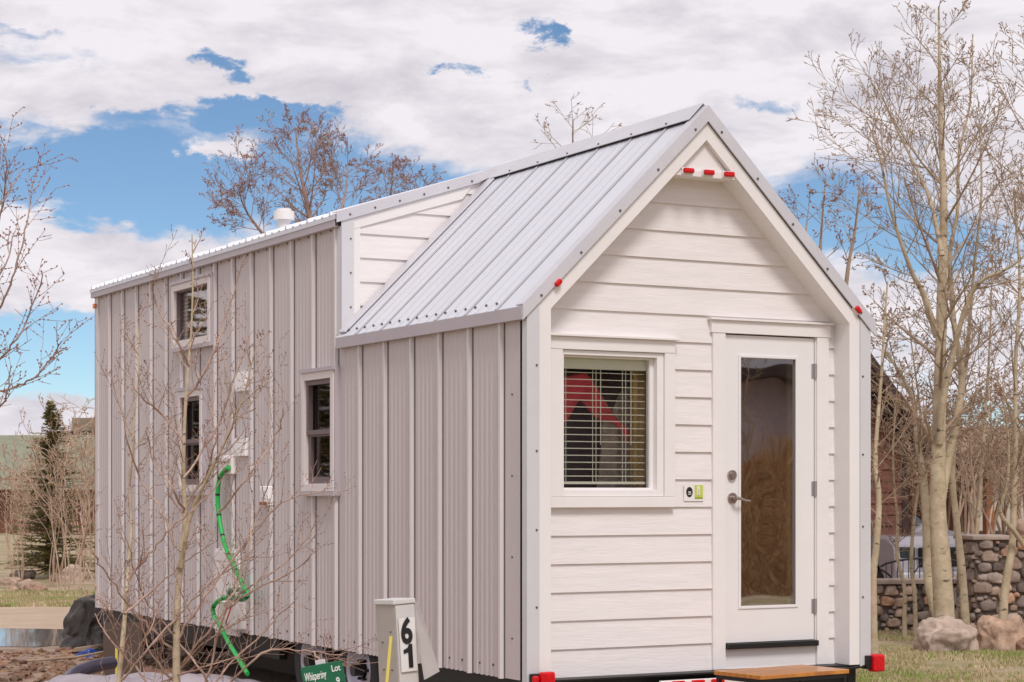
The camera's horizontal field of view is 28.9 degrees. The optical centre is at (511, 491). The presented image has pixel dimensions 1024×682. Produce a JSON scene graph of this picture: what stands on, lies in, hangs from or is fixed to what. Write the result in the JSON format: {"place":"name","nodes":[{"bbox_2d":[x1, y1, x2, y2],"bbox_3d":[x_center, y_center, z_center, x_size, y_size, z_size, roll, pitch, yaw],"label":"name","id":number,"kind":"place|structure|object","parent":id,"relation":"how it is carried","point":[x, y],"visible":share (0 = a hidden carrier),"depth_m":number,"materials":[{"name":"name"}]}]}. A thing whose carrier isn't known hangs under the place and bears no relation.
{"place":"outdoors","nodes":[
{"label":"outdoors","id":0,"kind":"place"},
{"bbox_2d":[0,602,70,628],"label":"road","id":1,"kind":"structure","parent":0,"point":[40,617],"depth_m":26.09,"materials":[{"name":"beige concrete"}]},
{"bbox_2d":[0,628,62,646],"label":"puddle","id":2,"kind":"object","parent":1,"relation":"on","point":[18,637],"visible":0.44,"depth_m":22.38,"materials":[{"name":"grey liquid"}]},
{"bbox_2d":[0,645,296,681],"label":"mud","id":3,"kind":"structure","parent":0,"point":[261,674],"depth_m":18.71,"materials":[{"name":"brown soil"}]},
{"bbox_2d":[75,648,98,657],"bbox_3d":[-4.233,1.610,19.785,0.260,0.116,0.203,0,0,0],"label":"blue plastic","id":4,"kind":"object","parent":3,"relation":"on","point":[88,650],"visible":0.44,"depth_m":19.77,"materials":[{"name":"blue plastic"}]},
{"bbox_2d":[64,656,117,674],"bbox_3d":[-3.458,1.499,15.866,0.248,0.307,0.967,0,0,14],"label":"bent pipe","id":5,"kind":"object","parent":3,"relation":"on","point":[94,665],"visible":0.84,"depth_m":16.07,"materials":[{"name":"grey"}]},
{"bbox_2d":[0,646,208,681],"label":"rubble","id":6,"kind":"object","parent":3,"relation":"on","point":[21,673],"visible":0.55,"depth_m":18.80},
{"bbox_2d":[4,651,102,662],"bbox_3d":[-4.463,1.597,19.207,1.288,0.093,0.126,0,0,-33],"label":"fallen pole","id":7,"kind":"object","parent":6,"relation":"on","point":[60,658],"visible":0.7,"depth_m":19.22,"materials":[{"name":"brown wood"}]},
{"bbox_2d":[73,644,102,651],"bbox_3d":[-4.299,1.585,20.250,0.392,0.069,0.080,0,0,-37],"label":"plank","id":8,"kind":"object","parent":6,"relation":"on","point":[78,649],"visible":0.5,"depth_m":20.19,"materials":[{"name":"beige wood"}]},
{"bbox_2d":[60,594,166,650],"bbox_3d":[-4.271,1.349,20.892,0.984,0.602,1.006,0,0,39],"label":"boulder","id":9,"kind":"object","parent":3,"relation":"on","point":[81,627],"visible":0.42,"depth_m":20.64,"materials":[{"name":"grey stone"}]},
{"bbox_2d":[115,646,117,673],"bbox_3d":[-3.303,1.470,16.610,0.020,0.360,0.020,0,0,0],"label":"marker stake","id":10,"kind":"object","parent":3,"relation":"on","point":[116,653],"visible":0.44,"depth_m":16.60,"materials":[{"name":"yellow paint"}]},
{"bbox_2d":[103,622,142,675],"bbox_3d":[-3.366,1.390,17.215,0.340,0.520,0.030,0,0,0],"label":"dark board","id":11,"kind":"object","parent":3,"relation":"on","point":[108,648],"visible":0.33,"depth_m":17.20,"materials":[{"name":"brown wood"}]},
{"bbox_2d":[44,672,259,681],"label":"plastic sheet","id":12,"kind":"object","parent":3,"relation":"on","point":[134,677],"visible":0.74,"depth_m":15.64,"materials":[{"name":"white plastic"}]},
{"bbox_2d":[0,533,1023,680],"bbox_3d":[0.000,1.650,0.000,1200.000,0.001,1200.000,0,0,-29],"label":"ground","id":13,"kind":"structure","parent":0,"point":[940,663],"depth_m":35.10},
{"bbox_2d":[0,577,20,584],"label":"boulder","id":14,"kind":"object","parent":13,"relation":"on","point":[10,581],"visible":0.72,"depth_m":35.15,"materials":[{"name":"stone"}]},
{"bbox_2d":[4,586,17,591],"bbox_3d":[-8.198,1.602,32.584,0.250,0.140,0.190,0,0,17],"label":"boulder","id":15,"kind":"object","parent":13,"relation":"on","point":[11,588],"visible":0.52,"depth_m":32.52,"materials":[{"name":"stone"}]},
{"bbox_2d":[0,460,43,566],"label":"bare sapling","id":16,"kind":"object","parent":13,"relation":"on","point":[13,516],"visible":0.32,"depth_m":43.96,"materials":[{"name":"brown plant"}]},
{"bbox_2d":[9,569,36,579],"bbox_3d":[-9.269,1.577,37.698,0.508,0.219,0.446,0,0,-29],"label":"boulder","id":17,"kind":"object","parent":13,"relation":"on","point":[29,574],"visible":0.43,"depth_m":37.56,"materials":[{"name":"stone"}]},
{"bbox_2d":[1,444,45,557],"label":"bare sapling","id":18,"kind":"object","parent":13,"relation":"on","point":[24,542],"visible":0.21,"depth_m":50.04,"materials":[{"name":"brown plant"}]},
{"bbox_2d":[17,579,32,590],"bbox_3d":[-8.099,1.569,33.138,0.317,0.243,0.297,0,0,-29],"label":"boulder","id":19,"kind":"object","parent":13,"relation":"on","point":[20,585],"visible":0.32,"depth_m":33.06,"materials":[{"name":"stone"}]},
{"bbox_2d":[0,438,56,580],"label":"bare sapling","id":20,"kind":"object","parent":13,"relation":"on","point":[13,533],"visible":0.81,"depth_m":36.96,"materials":[{"name":"brown plant"}]},
{"bbox_2d":[23,582,47,590],"bbox_3d":[-7.872,1.585,32.857,0.298,0.192,0.351,0,0,34],"label":"boulder","id":21,"kind":"object","parent":13,"relation":"on","point":[36,586],"visible":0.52,"depth_m":32.77,"materials":[{"name":"stone"}]},
{"bbox_2d":[0,107,93,406],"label":"bare tree","id":22,"kind":"object","parent":13,"relation":"on","point":[51,358],"visible":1,"depth_m":14.96,"materials":[{"name":"brown plant"}]},
{"bbox_2d":[0,399,94,575],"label":"spruce tree","id":23,"kind":"object","parent":13,"relation":"on","point":[49,415],"visible":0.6,"depth_m":37.91,"materials":[{"name":"green plant"}]},
{"bbox_2d":[0,435,94,532],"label":"green roofed building","id":24,"kind":"structure","parent":13,"relation":"on","point":[20,449],"depth_m":80.70,"materials":[{"name":"red"}]},
{"bbox_2d":[0,589,94,606],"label":"roadside grass","id":25,"kind":"structure","parent":13,"relation":"on","point":[45,598],"depth_m":30.10,"materials":[{"name":"plant"}]},
{"bbox_2d":[0,405,94,580],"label":"bare sapling","id":26,"kind":"object","parent":13,"relation":"on","point":[80,499],"visible":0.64,"depth_m":36.72,"materials":[{"name":"brown plant"}]},
{"bbox_2d":[4,427,91,586],"bbox_3d":[-7.999,0.286,34.438,1.265,2.819,2.168,0,0,-4],"label":"bare sapling","id":27,"kind":"object","parent":13,"relation":"on","point":[55,526],"visible":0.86,"depth_m":34.42,"materials":[{"name":"brown plant"}]},
{"bbox_2d":[1,422,94,571],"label":"bare sapling","id":28,"kind":"object","parent":13,"relation":"on","point":[33,483],"visible":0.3,"depth_m":40.89,"materials":[{"name":"brown plant"}]},
{"bbox_2d":[5,399,94,578],"bbox_3d":[-8.827,-0.053,38.128,1.721,3.526,1.902,0,0,-22],"label":"bare sapling","id":29,"kind":"object","parent":13,"relation":"on","point":[38,451],"visible":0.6,"depth_m":37.80,"materials":[{"name":"brown plant"}]},
{"bbox_2d":[11,393,94,559],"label":"bare sapling","id":30,"kind":"object","parent":13,"relation":"on","point":[79,425],"visible":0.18,"depth_m":47.65,"materials":[{"name":"brown plant"}]},
{"bbox_2d":[50,573,58,581],"bbox_3d":[-8.397,1.587,36.617,0.222,0.186,0.194,0,0,-8],"label":"boulder","id":31,"kind":"object","parent":13,"relation":"on","point":[55,577],"visible":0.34,"depth_m":36.54,"materials":[{"name":"stone"}]},
{"bbox_2d":[24,394,94,589],"bbox_3d":[-7.216,0.032,33.557,1.807,3.350,1.635,0,0,23],"label":"bare sapling","id":32,"kind":"object","parent":13,"relation":"on","point":[81,548],"visible":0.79,"depth_m":33.61,"materials":[{"name":"brown plant"}]},
{"bbox_2d":[60,564,83,581],"bbox_3d":[-8.138,1.520,36.620,0.456,0.386,0.345,0,0,-29],"label":"boulder","id":33,"kind":"object","parent":13,"relation":"on","point":[77,572],"visible":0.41,"depth_m":36.51,"materials":[{"name":"stone"}]},
{"bbox_2d":[56,395,94,574],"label":"bare sapling","id":34,"kind":"object","parent":13,"relation":"on","point":[86,448],"visible":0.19,"depth_m":40.15,"materials":[{"name":"brown plant"}]},
{"bbox_2d":[62,418,94,434],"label":"brown lodge","id":35,"kind":"structure","parent":13,"relation":"on","point":[82,421],"depth_m":85.40,"materials":[{"name":"red"}]},
{"bbox_2d":[47,225,377,681],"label":"young aspen","id":36,"kind":"object","parent":13,"relation":"on","point":[177,611],"visible":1,"depth_m":12.31,"materials":[{"name":"brown plant"}]},
{"bbox_2d":[199,103,390,233],"bbox_3d":[-3.777,-2.505,34.294,3.982,8.422,2.124,0,0,-37],"label":"bare tree","id":37,"kind":"object","parent":13,"relation":"on","point":[307,206],"visible":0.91,"depth_m":34.23,"materials":[{"name":"brown plant"}]},
{"bbox_2d":[301,659,345,681],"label":"lot sign","id":38,"kind":"object","parent":13,"relation":"on","point":[321,670],"visible":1,"depth_m":10.00,"materials":[{"name":"green metal"}]},
{"bbox_2d":[385,631,391,681],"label":"marker stake","id":39,"kind":"object","parent":13,"relation":"on","point":[389,657],"visible":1,"depth_m":9.00,"materials":[{"name":"yellow paint"}]},
{"bbox_2d":[360,153,446,199],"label":"bare tree","id":40,"kind":"object","parent":13,"relation":"on","point":[395,165],"visible":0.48,"depth_m":40.46,"materials":[{"name":"brown plant"}]},
{"bbox_2d":[374,598,438,681],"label":"utility pedestal","id":41,"kind":"object","parent":13,"relation":"on","point":[399,618],"visible":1,"depth_m":9.44,"materials":[{"name":"grey plastic"}]},
{"bbox_2d":[533,93,622,149],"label":"bare tree","id":42,"kind":"object","parent":13,"relation":"on","point":[585,121],"visible":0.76,"depth_m":34.36,"materials":[{"name":"brown plant"}]},
{"bbox_2d":[778,162,896,284],"bbox_3d":[4.425,-1.415,27.340,1.698,6.240,1.140,0,0,-1],"label":"bare tree","id":43,"kind":"object","parent":13,"relation":"on","point":[848,259],"visible":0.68,"depth_m":27.28,"materials":[{"name":"brown plant"}]},
{"bbox_2d":[871,353,930,556],"bbox_3d":[1.641,-1.525,28.840,6.440,6.350,7.000,0,0,-14],"label":"brown cabin","id":44,"kind":"object","parent":13,"relation":"on","point":[905,523],"visible":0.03,"depth_m":26.52,"materials":[{"name":"red wood"}]},
{"bbox_2d":[862,257,940,653],"bbox_3d":[3.667,-0.318,19.808,1.232,4.041,1.053,0,0,-8],"label":"aspen tree","id":45,"kind":"object","parent":13,"relation":"on","point":[876,530],"visible":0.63,"depth_m":19.69,"materials":[{"name":"beige plant"}]},
{"bbox_2d":[785,0,1023,617],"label":"aspen tree","id":46,"kind":"object","parent":13,"relation":"on","point":[942,582],"visible":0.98,"depth_m":21.17,"materials":[{"name":"beige plant"}]},
{"bbox_2d":[871,365,951,636],"bbox_3d":[4.327,0.133,22.627,1.644,3.147,1.344,0,0,-29],"label":"aspen tree","id":47,"kind":"object","parent":13,"relation":"on","point":[904,607],"visible":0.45,"depth_m":22.51,"materials":[{"name":"beige plant"}]},
{"bbox_2d":[877,578,957,631],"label":"stone wall","id":48,"kind":"structure","parent":13,"relation":"on","point":[889,602],"depth_m":23.42,"materials":[{"name":"brown"}]},
{"bbox_2d":[880,557,956,577],"bbox_3d":[5.088,1.223,24.108,1.148,0.855,0.530,0,0,-6],"label":"iron bench","id":49,"kind":"object","parent":13,"relation":"on","point":[904,559],"visible":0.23,"depth_m":24.32,"materials":[{"name":"black metal"}]},
{"bbox_2d":[871,516,970,577],"bbox_3d":[4.550,0.789,28.690,2.120,1.717,5.400,0,0,-29],"label":"pickup truck","id":50,"kind":"object","parent":13,"relation":"on","point":[887,551],"visible":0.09,"depth_m":26.20,"materials":[{"name":"silver metal"}]},
{"bbox_2d":[871,307,974,635],"bbox_3d":[4.742,-0.251,23.023,1.211,3.909,1.323,0,0,29],"label":"aspen tree","id":51,"kind":"object","parent":13,"relation":"on","point":[915,611],"visible":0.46,"depth_m":22.90,"materials":[{"name":"beige plant"}]},
{"bbox_2d":[913,615,978,651],"bbox_3d":[4.494,1.499,20.532,0.659,0.445,0.520,0,0,-1],"label":"boulder","id":52,"kind":"object","parent":13,"relation":"on","point":[945,633],"visible":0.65,"depth_m":20.43,"materials":[{"name":"stone"}]},
{"bbox_2d":[870,105,1023,624],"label":"aspen tree","id":53,"kind":"object","parent":13,"relation":"on","point":[963,590],"visible":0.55,"depth_m":22.16,"materials":[{"name":"beige plant"}]},
{"bbox_2d":[910,364,995,529],"bbox_3d":[7.235,-0.254,34.497,2.085,3.974,1.890,0,0,3],"label":"bare shrub","id":54,"kind":"object","parent":13,"relation":"on","point":[948,515],"visible":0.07,"depth_m":34.26,"materials":[{"name":"brown plant"}]},
{"bbox_2d":[888,365,1023,577],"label":"bare shrub","id":55,"kind":"object","parent":13,"relation":"on","point":[968,495],"visible":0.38,"depth_m":25.45,"materials":[{"name":"brown plant"}]},
{"bbox_2d":[955,607,959,618],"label":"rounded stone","id":56,"kind":"object","parent":13,"relation":"on","point":[956,612],"visible":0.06,"depth_m":23.14,"materials":[{"name":"stone"}]},
{"bbox_2d":[953,588,957,604],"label":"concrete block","id":57,"kind":"structure","parent":56,"relation":"on","point":[955,594],"depth_m":23.29,"materials":[{"name":"grey concrete"}]},
{"bbox_2d":[915,418,1000,530],"bbox_3d":[6.414,0.038,31.735,2.684,3.349,2.133,0,0,-29],"label":"bare shrub","id":58,"kind":"object","parent":13,"relation":"on","point":[962,504],"visible":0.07,"depth_m":31.51,"materials":[{"name":"brown plant"}]},
{"bbox_2d":[915,395,1009,533],"bbox_3d":[7.003,0.119,30.909,1.844,3.196,1.672,0,0,32],"label":"bare shrub","id":59,"kind":"object","parent":13,"relation":"on","point":[971,492],"visible":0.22,"depth_m":30.65,"materials":[{"name":"brown plant"}]},
{"bbox_2d":[910,388,1023,532],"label":"bare shrub","id":60,"kind":"object","parent":13,"relation":"on","point":[961,522],"visible":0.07,"depth_m":36.33,"materials":[{"name":"brown plant"}]},
{"bbox_2d":[915,453,1023,533],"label":"timber carport","id":61,"kind":"object","parent":13,"relation":"on","point":[985,523],"visible":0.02,"depth_m":32.74,"materials":[{"name":"brown wood"}]},
{"bbox_2d":[923,243,1023,533],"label":"aspen tree","id":62,"kind":"object","parent":13,"relation":"on","point":[979,501],"visible":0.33,"depth_m":25.33,"materials":[{"name":"beige plant"}]},
{"bbox_2d":[927,397,1023,534],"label":"bare shrub","id":63,"kind":"object","parent":13,"relation":"on","point":[1005,509],"visible":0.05,"depth_m":34.59,"materials":[{"name":"brown plant"}]},
{"bbox_2d":[929,429,1023,533],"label":"bare shrub","id":64,"kind":"object","parent":13,"relation":"on","point":[1022,478],"visible":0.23,"depth_m":27.66,"materials":[{"name":"brown plant"}]},
{"bbox_2d":[943,16,1023,438],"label":"aspen tree","id":65,"kind":"object","parent":13,"relation":"on","point":[1011,153],"visible":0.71,"depth_m":24.27,"materials":[{"name":"beige plant"}]},
{"bbox_2d":[946,325,1023,534],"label":"bare shrub","id":66,"kind":"object","parent":13,"relation":"on","point":[1002,532],"visible":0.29,"depth_m":33.58,"materials":[{"name":"brown plant"}]},
{"bbox_2d":[947,165,1023,619],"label":"aspen tree","id":67,"kind":"object","parent":13,"relation":"on","point":[1014,534],"visible":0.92,"depth_m":21.35,"materials":[{"name":"beige plant"}]},
{"bbox_2d":[948,382,1023,533],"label":"bare shrub","id":68,"kind":"object","parent":13,"relation":"on","point":[1018,514],"visible":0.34,"depth_m":25.72,"materials":[{"name":"brown plant"}]},
{"bbox_2d":[953,534,1023,628],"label":"stone pillar","id":69,"kind":"structure","parent":13,"relation":"on","point":[985,555],"depth_m":22.61,"materials":[{"name":"brown"}]},
{"bbox_2d":[1007,519,1023,537],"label":"cobble","id":70,"kind":"object","parent":69,"relation":"on","point":[1020,526],"visible":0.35,"depth_m":22.70,"materials":[{"name":"stone"}]},
{"bbox_2d":[976,615,1023,650],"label":"boulder","id":71,"kind":"object","parent":13,"relation":"on","point":[995,633],"visible":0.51,"depth_m":20.52,"materials":[{"name":"stone"}]},
{"bbox_2d":[1016,637,1023,651],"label":"boulder","id":72,"kind":"object","parent":13,"relation":"on","point":[1020,644],"visible":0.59,"depth_m":20.42,"materials":[{"name":"stone"}]},
{"bbox_2d":[0,0,1023,434],"label":"sky","id":73,"kind":"structure","parent":0,"point":[142,94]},
{"bbox_2d":[856,629,1023,681],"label":"grass","id":74,"kind":"structure","parent":0,"point":[992,658],"depth_m":18.75,"materials":[{"name":"plant"}]},
{"bbox_2d":[931,427,1023,534],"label":"pale house","id":75,"kind":"structure","parent":0,"point":[999,520],"depth_m":46.30,"materials":[{"name":"paint"}]},
{"label":"gravel pad","id":76,"kind":"structure","parent":0,"visible":0},
{"bbox_2d":[90,103,884,681],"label":"tiny house","id":77,"kind":"structure","parent":76,"relation":"on","point":[676,273],"depth_m":13.23,"materials":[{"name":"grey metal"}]},
{"bbox_2d":[169,272,212,352],"bbox_3d":[-2.765,-1.551,17.289,0.102,0.623,1.032,0,0,-29],"label":"side window","id":78,"kind":"structure","parent":77,"relation":"in","point":[180,289],"depth_m":17.34,"materials":[{"name":"white"}]},
{"bbox_2d":[175,385,207,495],"bbox_3d":[-2.776,-0.441,17.300,0.092,0.943,0.662,0,0,-29],"label":"side window","id":79,"kind":"structure","parent":77,"relation":"in","point":[197,409],"depth_m":17.31,"materials":[{"name":"white"}]},
{"bbox_2d":[211,465,249,675],"bbox_3d":[-2.242,0.609,16.092,0.153,1.661,1.147,0,0,-24],"label":"green hose","id":80,"kind":"object","parent":77,"relation":"hanging from","point":[221,532],"visible":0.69,"depth_m":16.37,"materials":[{"name":"green rubber"}]},
{"bbox_2d":[298,365,339,495],"bbox_3d":[-1.423,-0.446,14.809,0.092,0.953,0.652,0,0,-29],"label":"side window","id":81,"kind":"structure","parent":77,"relation":"in","point":[320,386],"depth_m":14.83,"materials":[{"name":"white wood"}]},
{"bbox_2d":[564,373,629,443],"bbox_3d":[0.443,-0.529,12.660,0.722,0.451,0.119,0,0,-29],"label":"red cloth","id":82,"kind":"object","parent":77,"relation":"hanging from","point":[572,381],"visible":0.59,"depth_m":12.66,"materials":[{"name":"red fabric"}]},
{"bbox_2d":[596,388,629,487],"bbox_3d":[0.693,-0.330,12.870,0.369,0.721,0.050,0,0,-29],"label":"draped garment","id":83,"kind":"object","parent":77,"relation":"hanging from","point":[618,403],"visible":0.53,"depth_m":12.83,"materials":[{"name":"grey fabric"}]},
{"bbox_2d":[551,333,679,507],"bbox_3d":[0.598,-0.442,12.570,0.955,1.079,0.240,0,0,-29],"label":"front window","id":84,"kind":"structure","parent":77,"relation":"in","point":[652,370],"depth_m":12.62,"materials":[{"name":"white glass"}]},
{"bbox_2d":[726,335,818,649],"bbox_3d":[1.715,-0.001,13.097,0.750,2.046,0.111,0,0,-29],"label":"door","id":85,"kind":"structure","parent":77,"relation":"in","point":[793,623],"depth_m":13.18,"materials":[{"name":"paint"}]},
{"bbox_2d":[714,664,848,681],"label":"wooden step","id":86,"kind":"object","parent":76,"relation":"on","point":[799,673],"visible":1,"depth_m":12.44,"materials":[{"name":"orange wood"}]}
]}

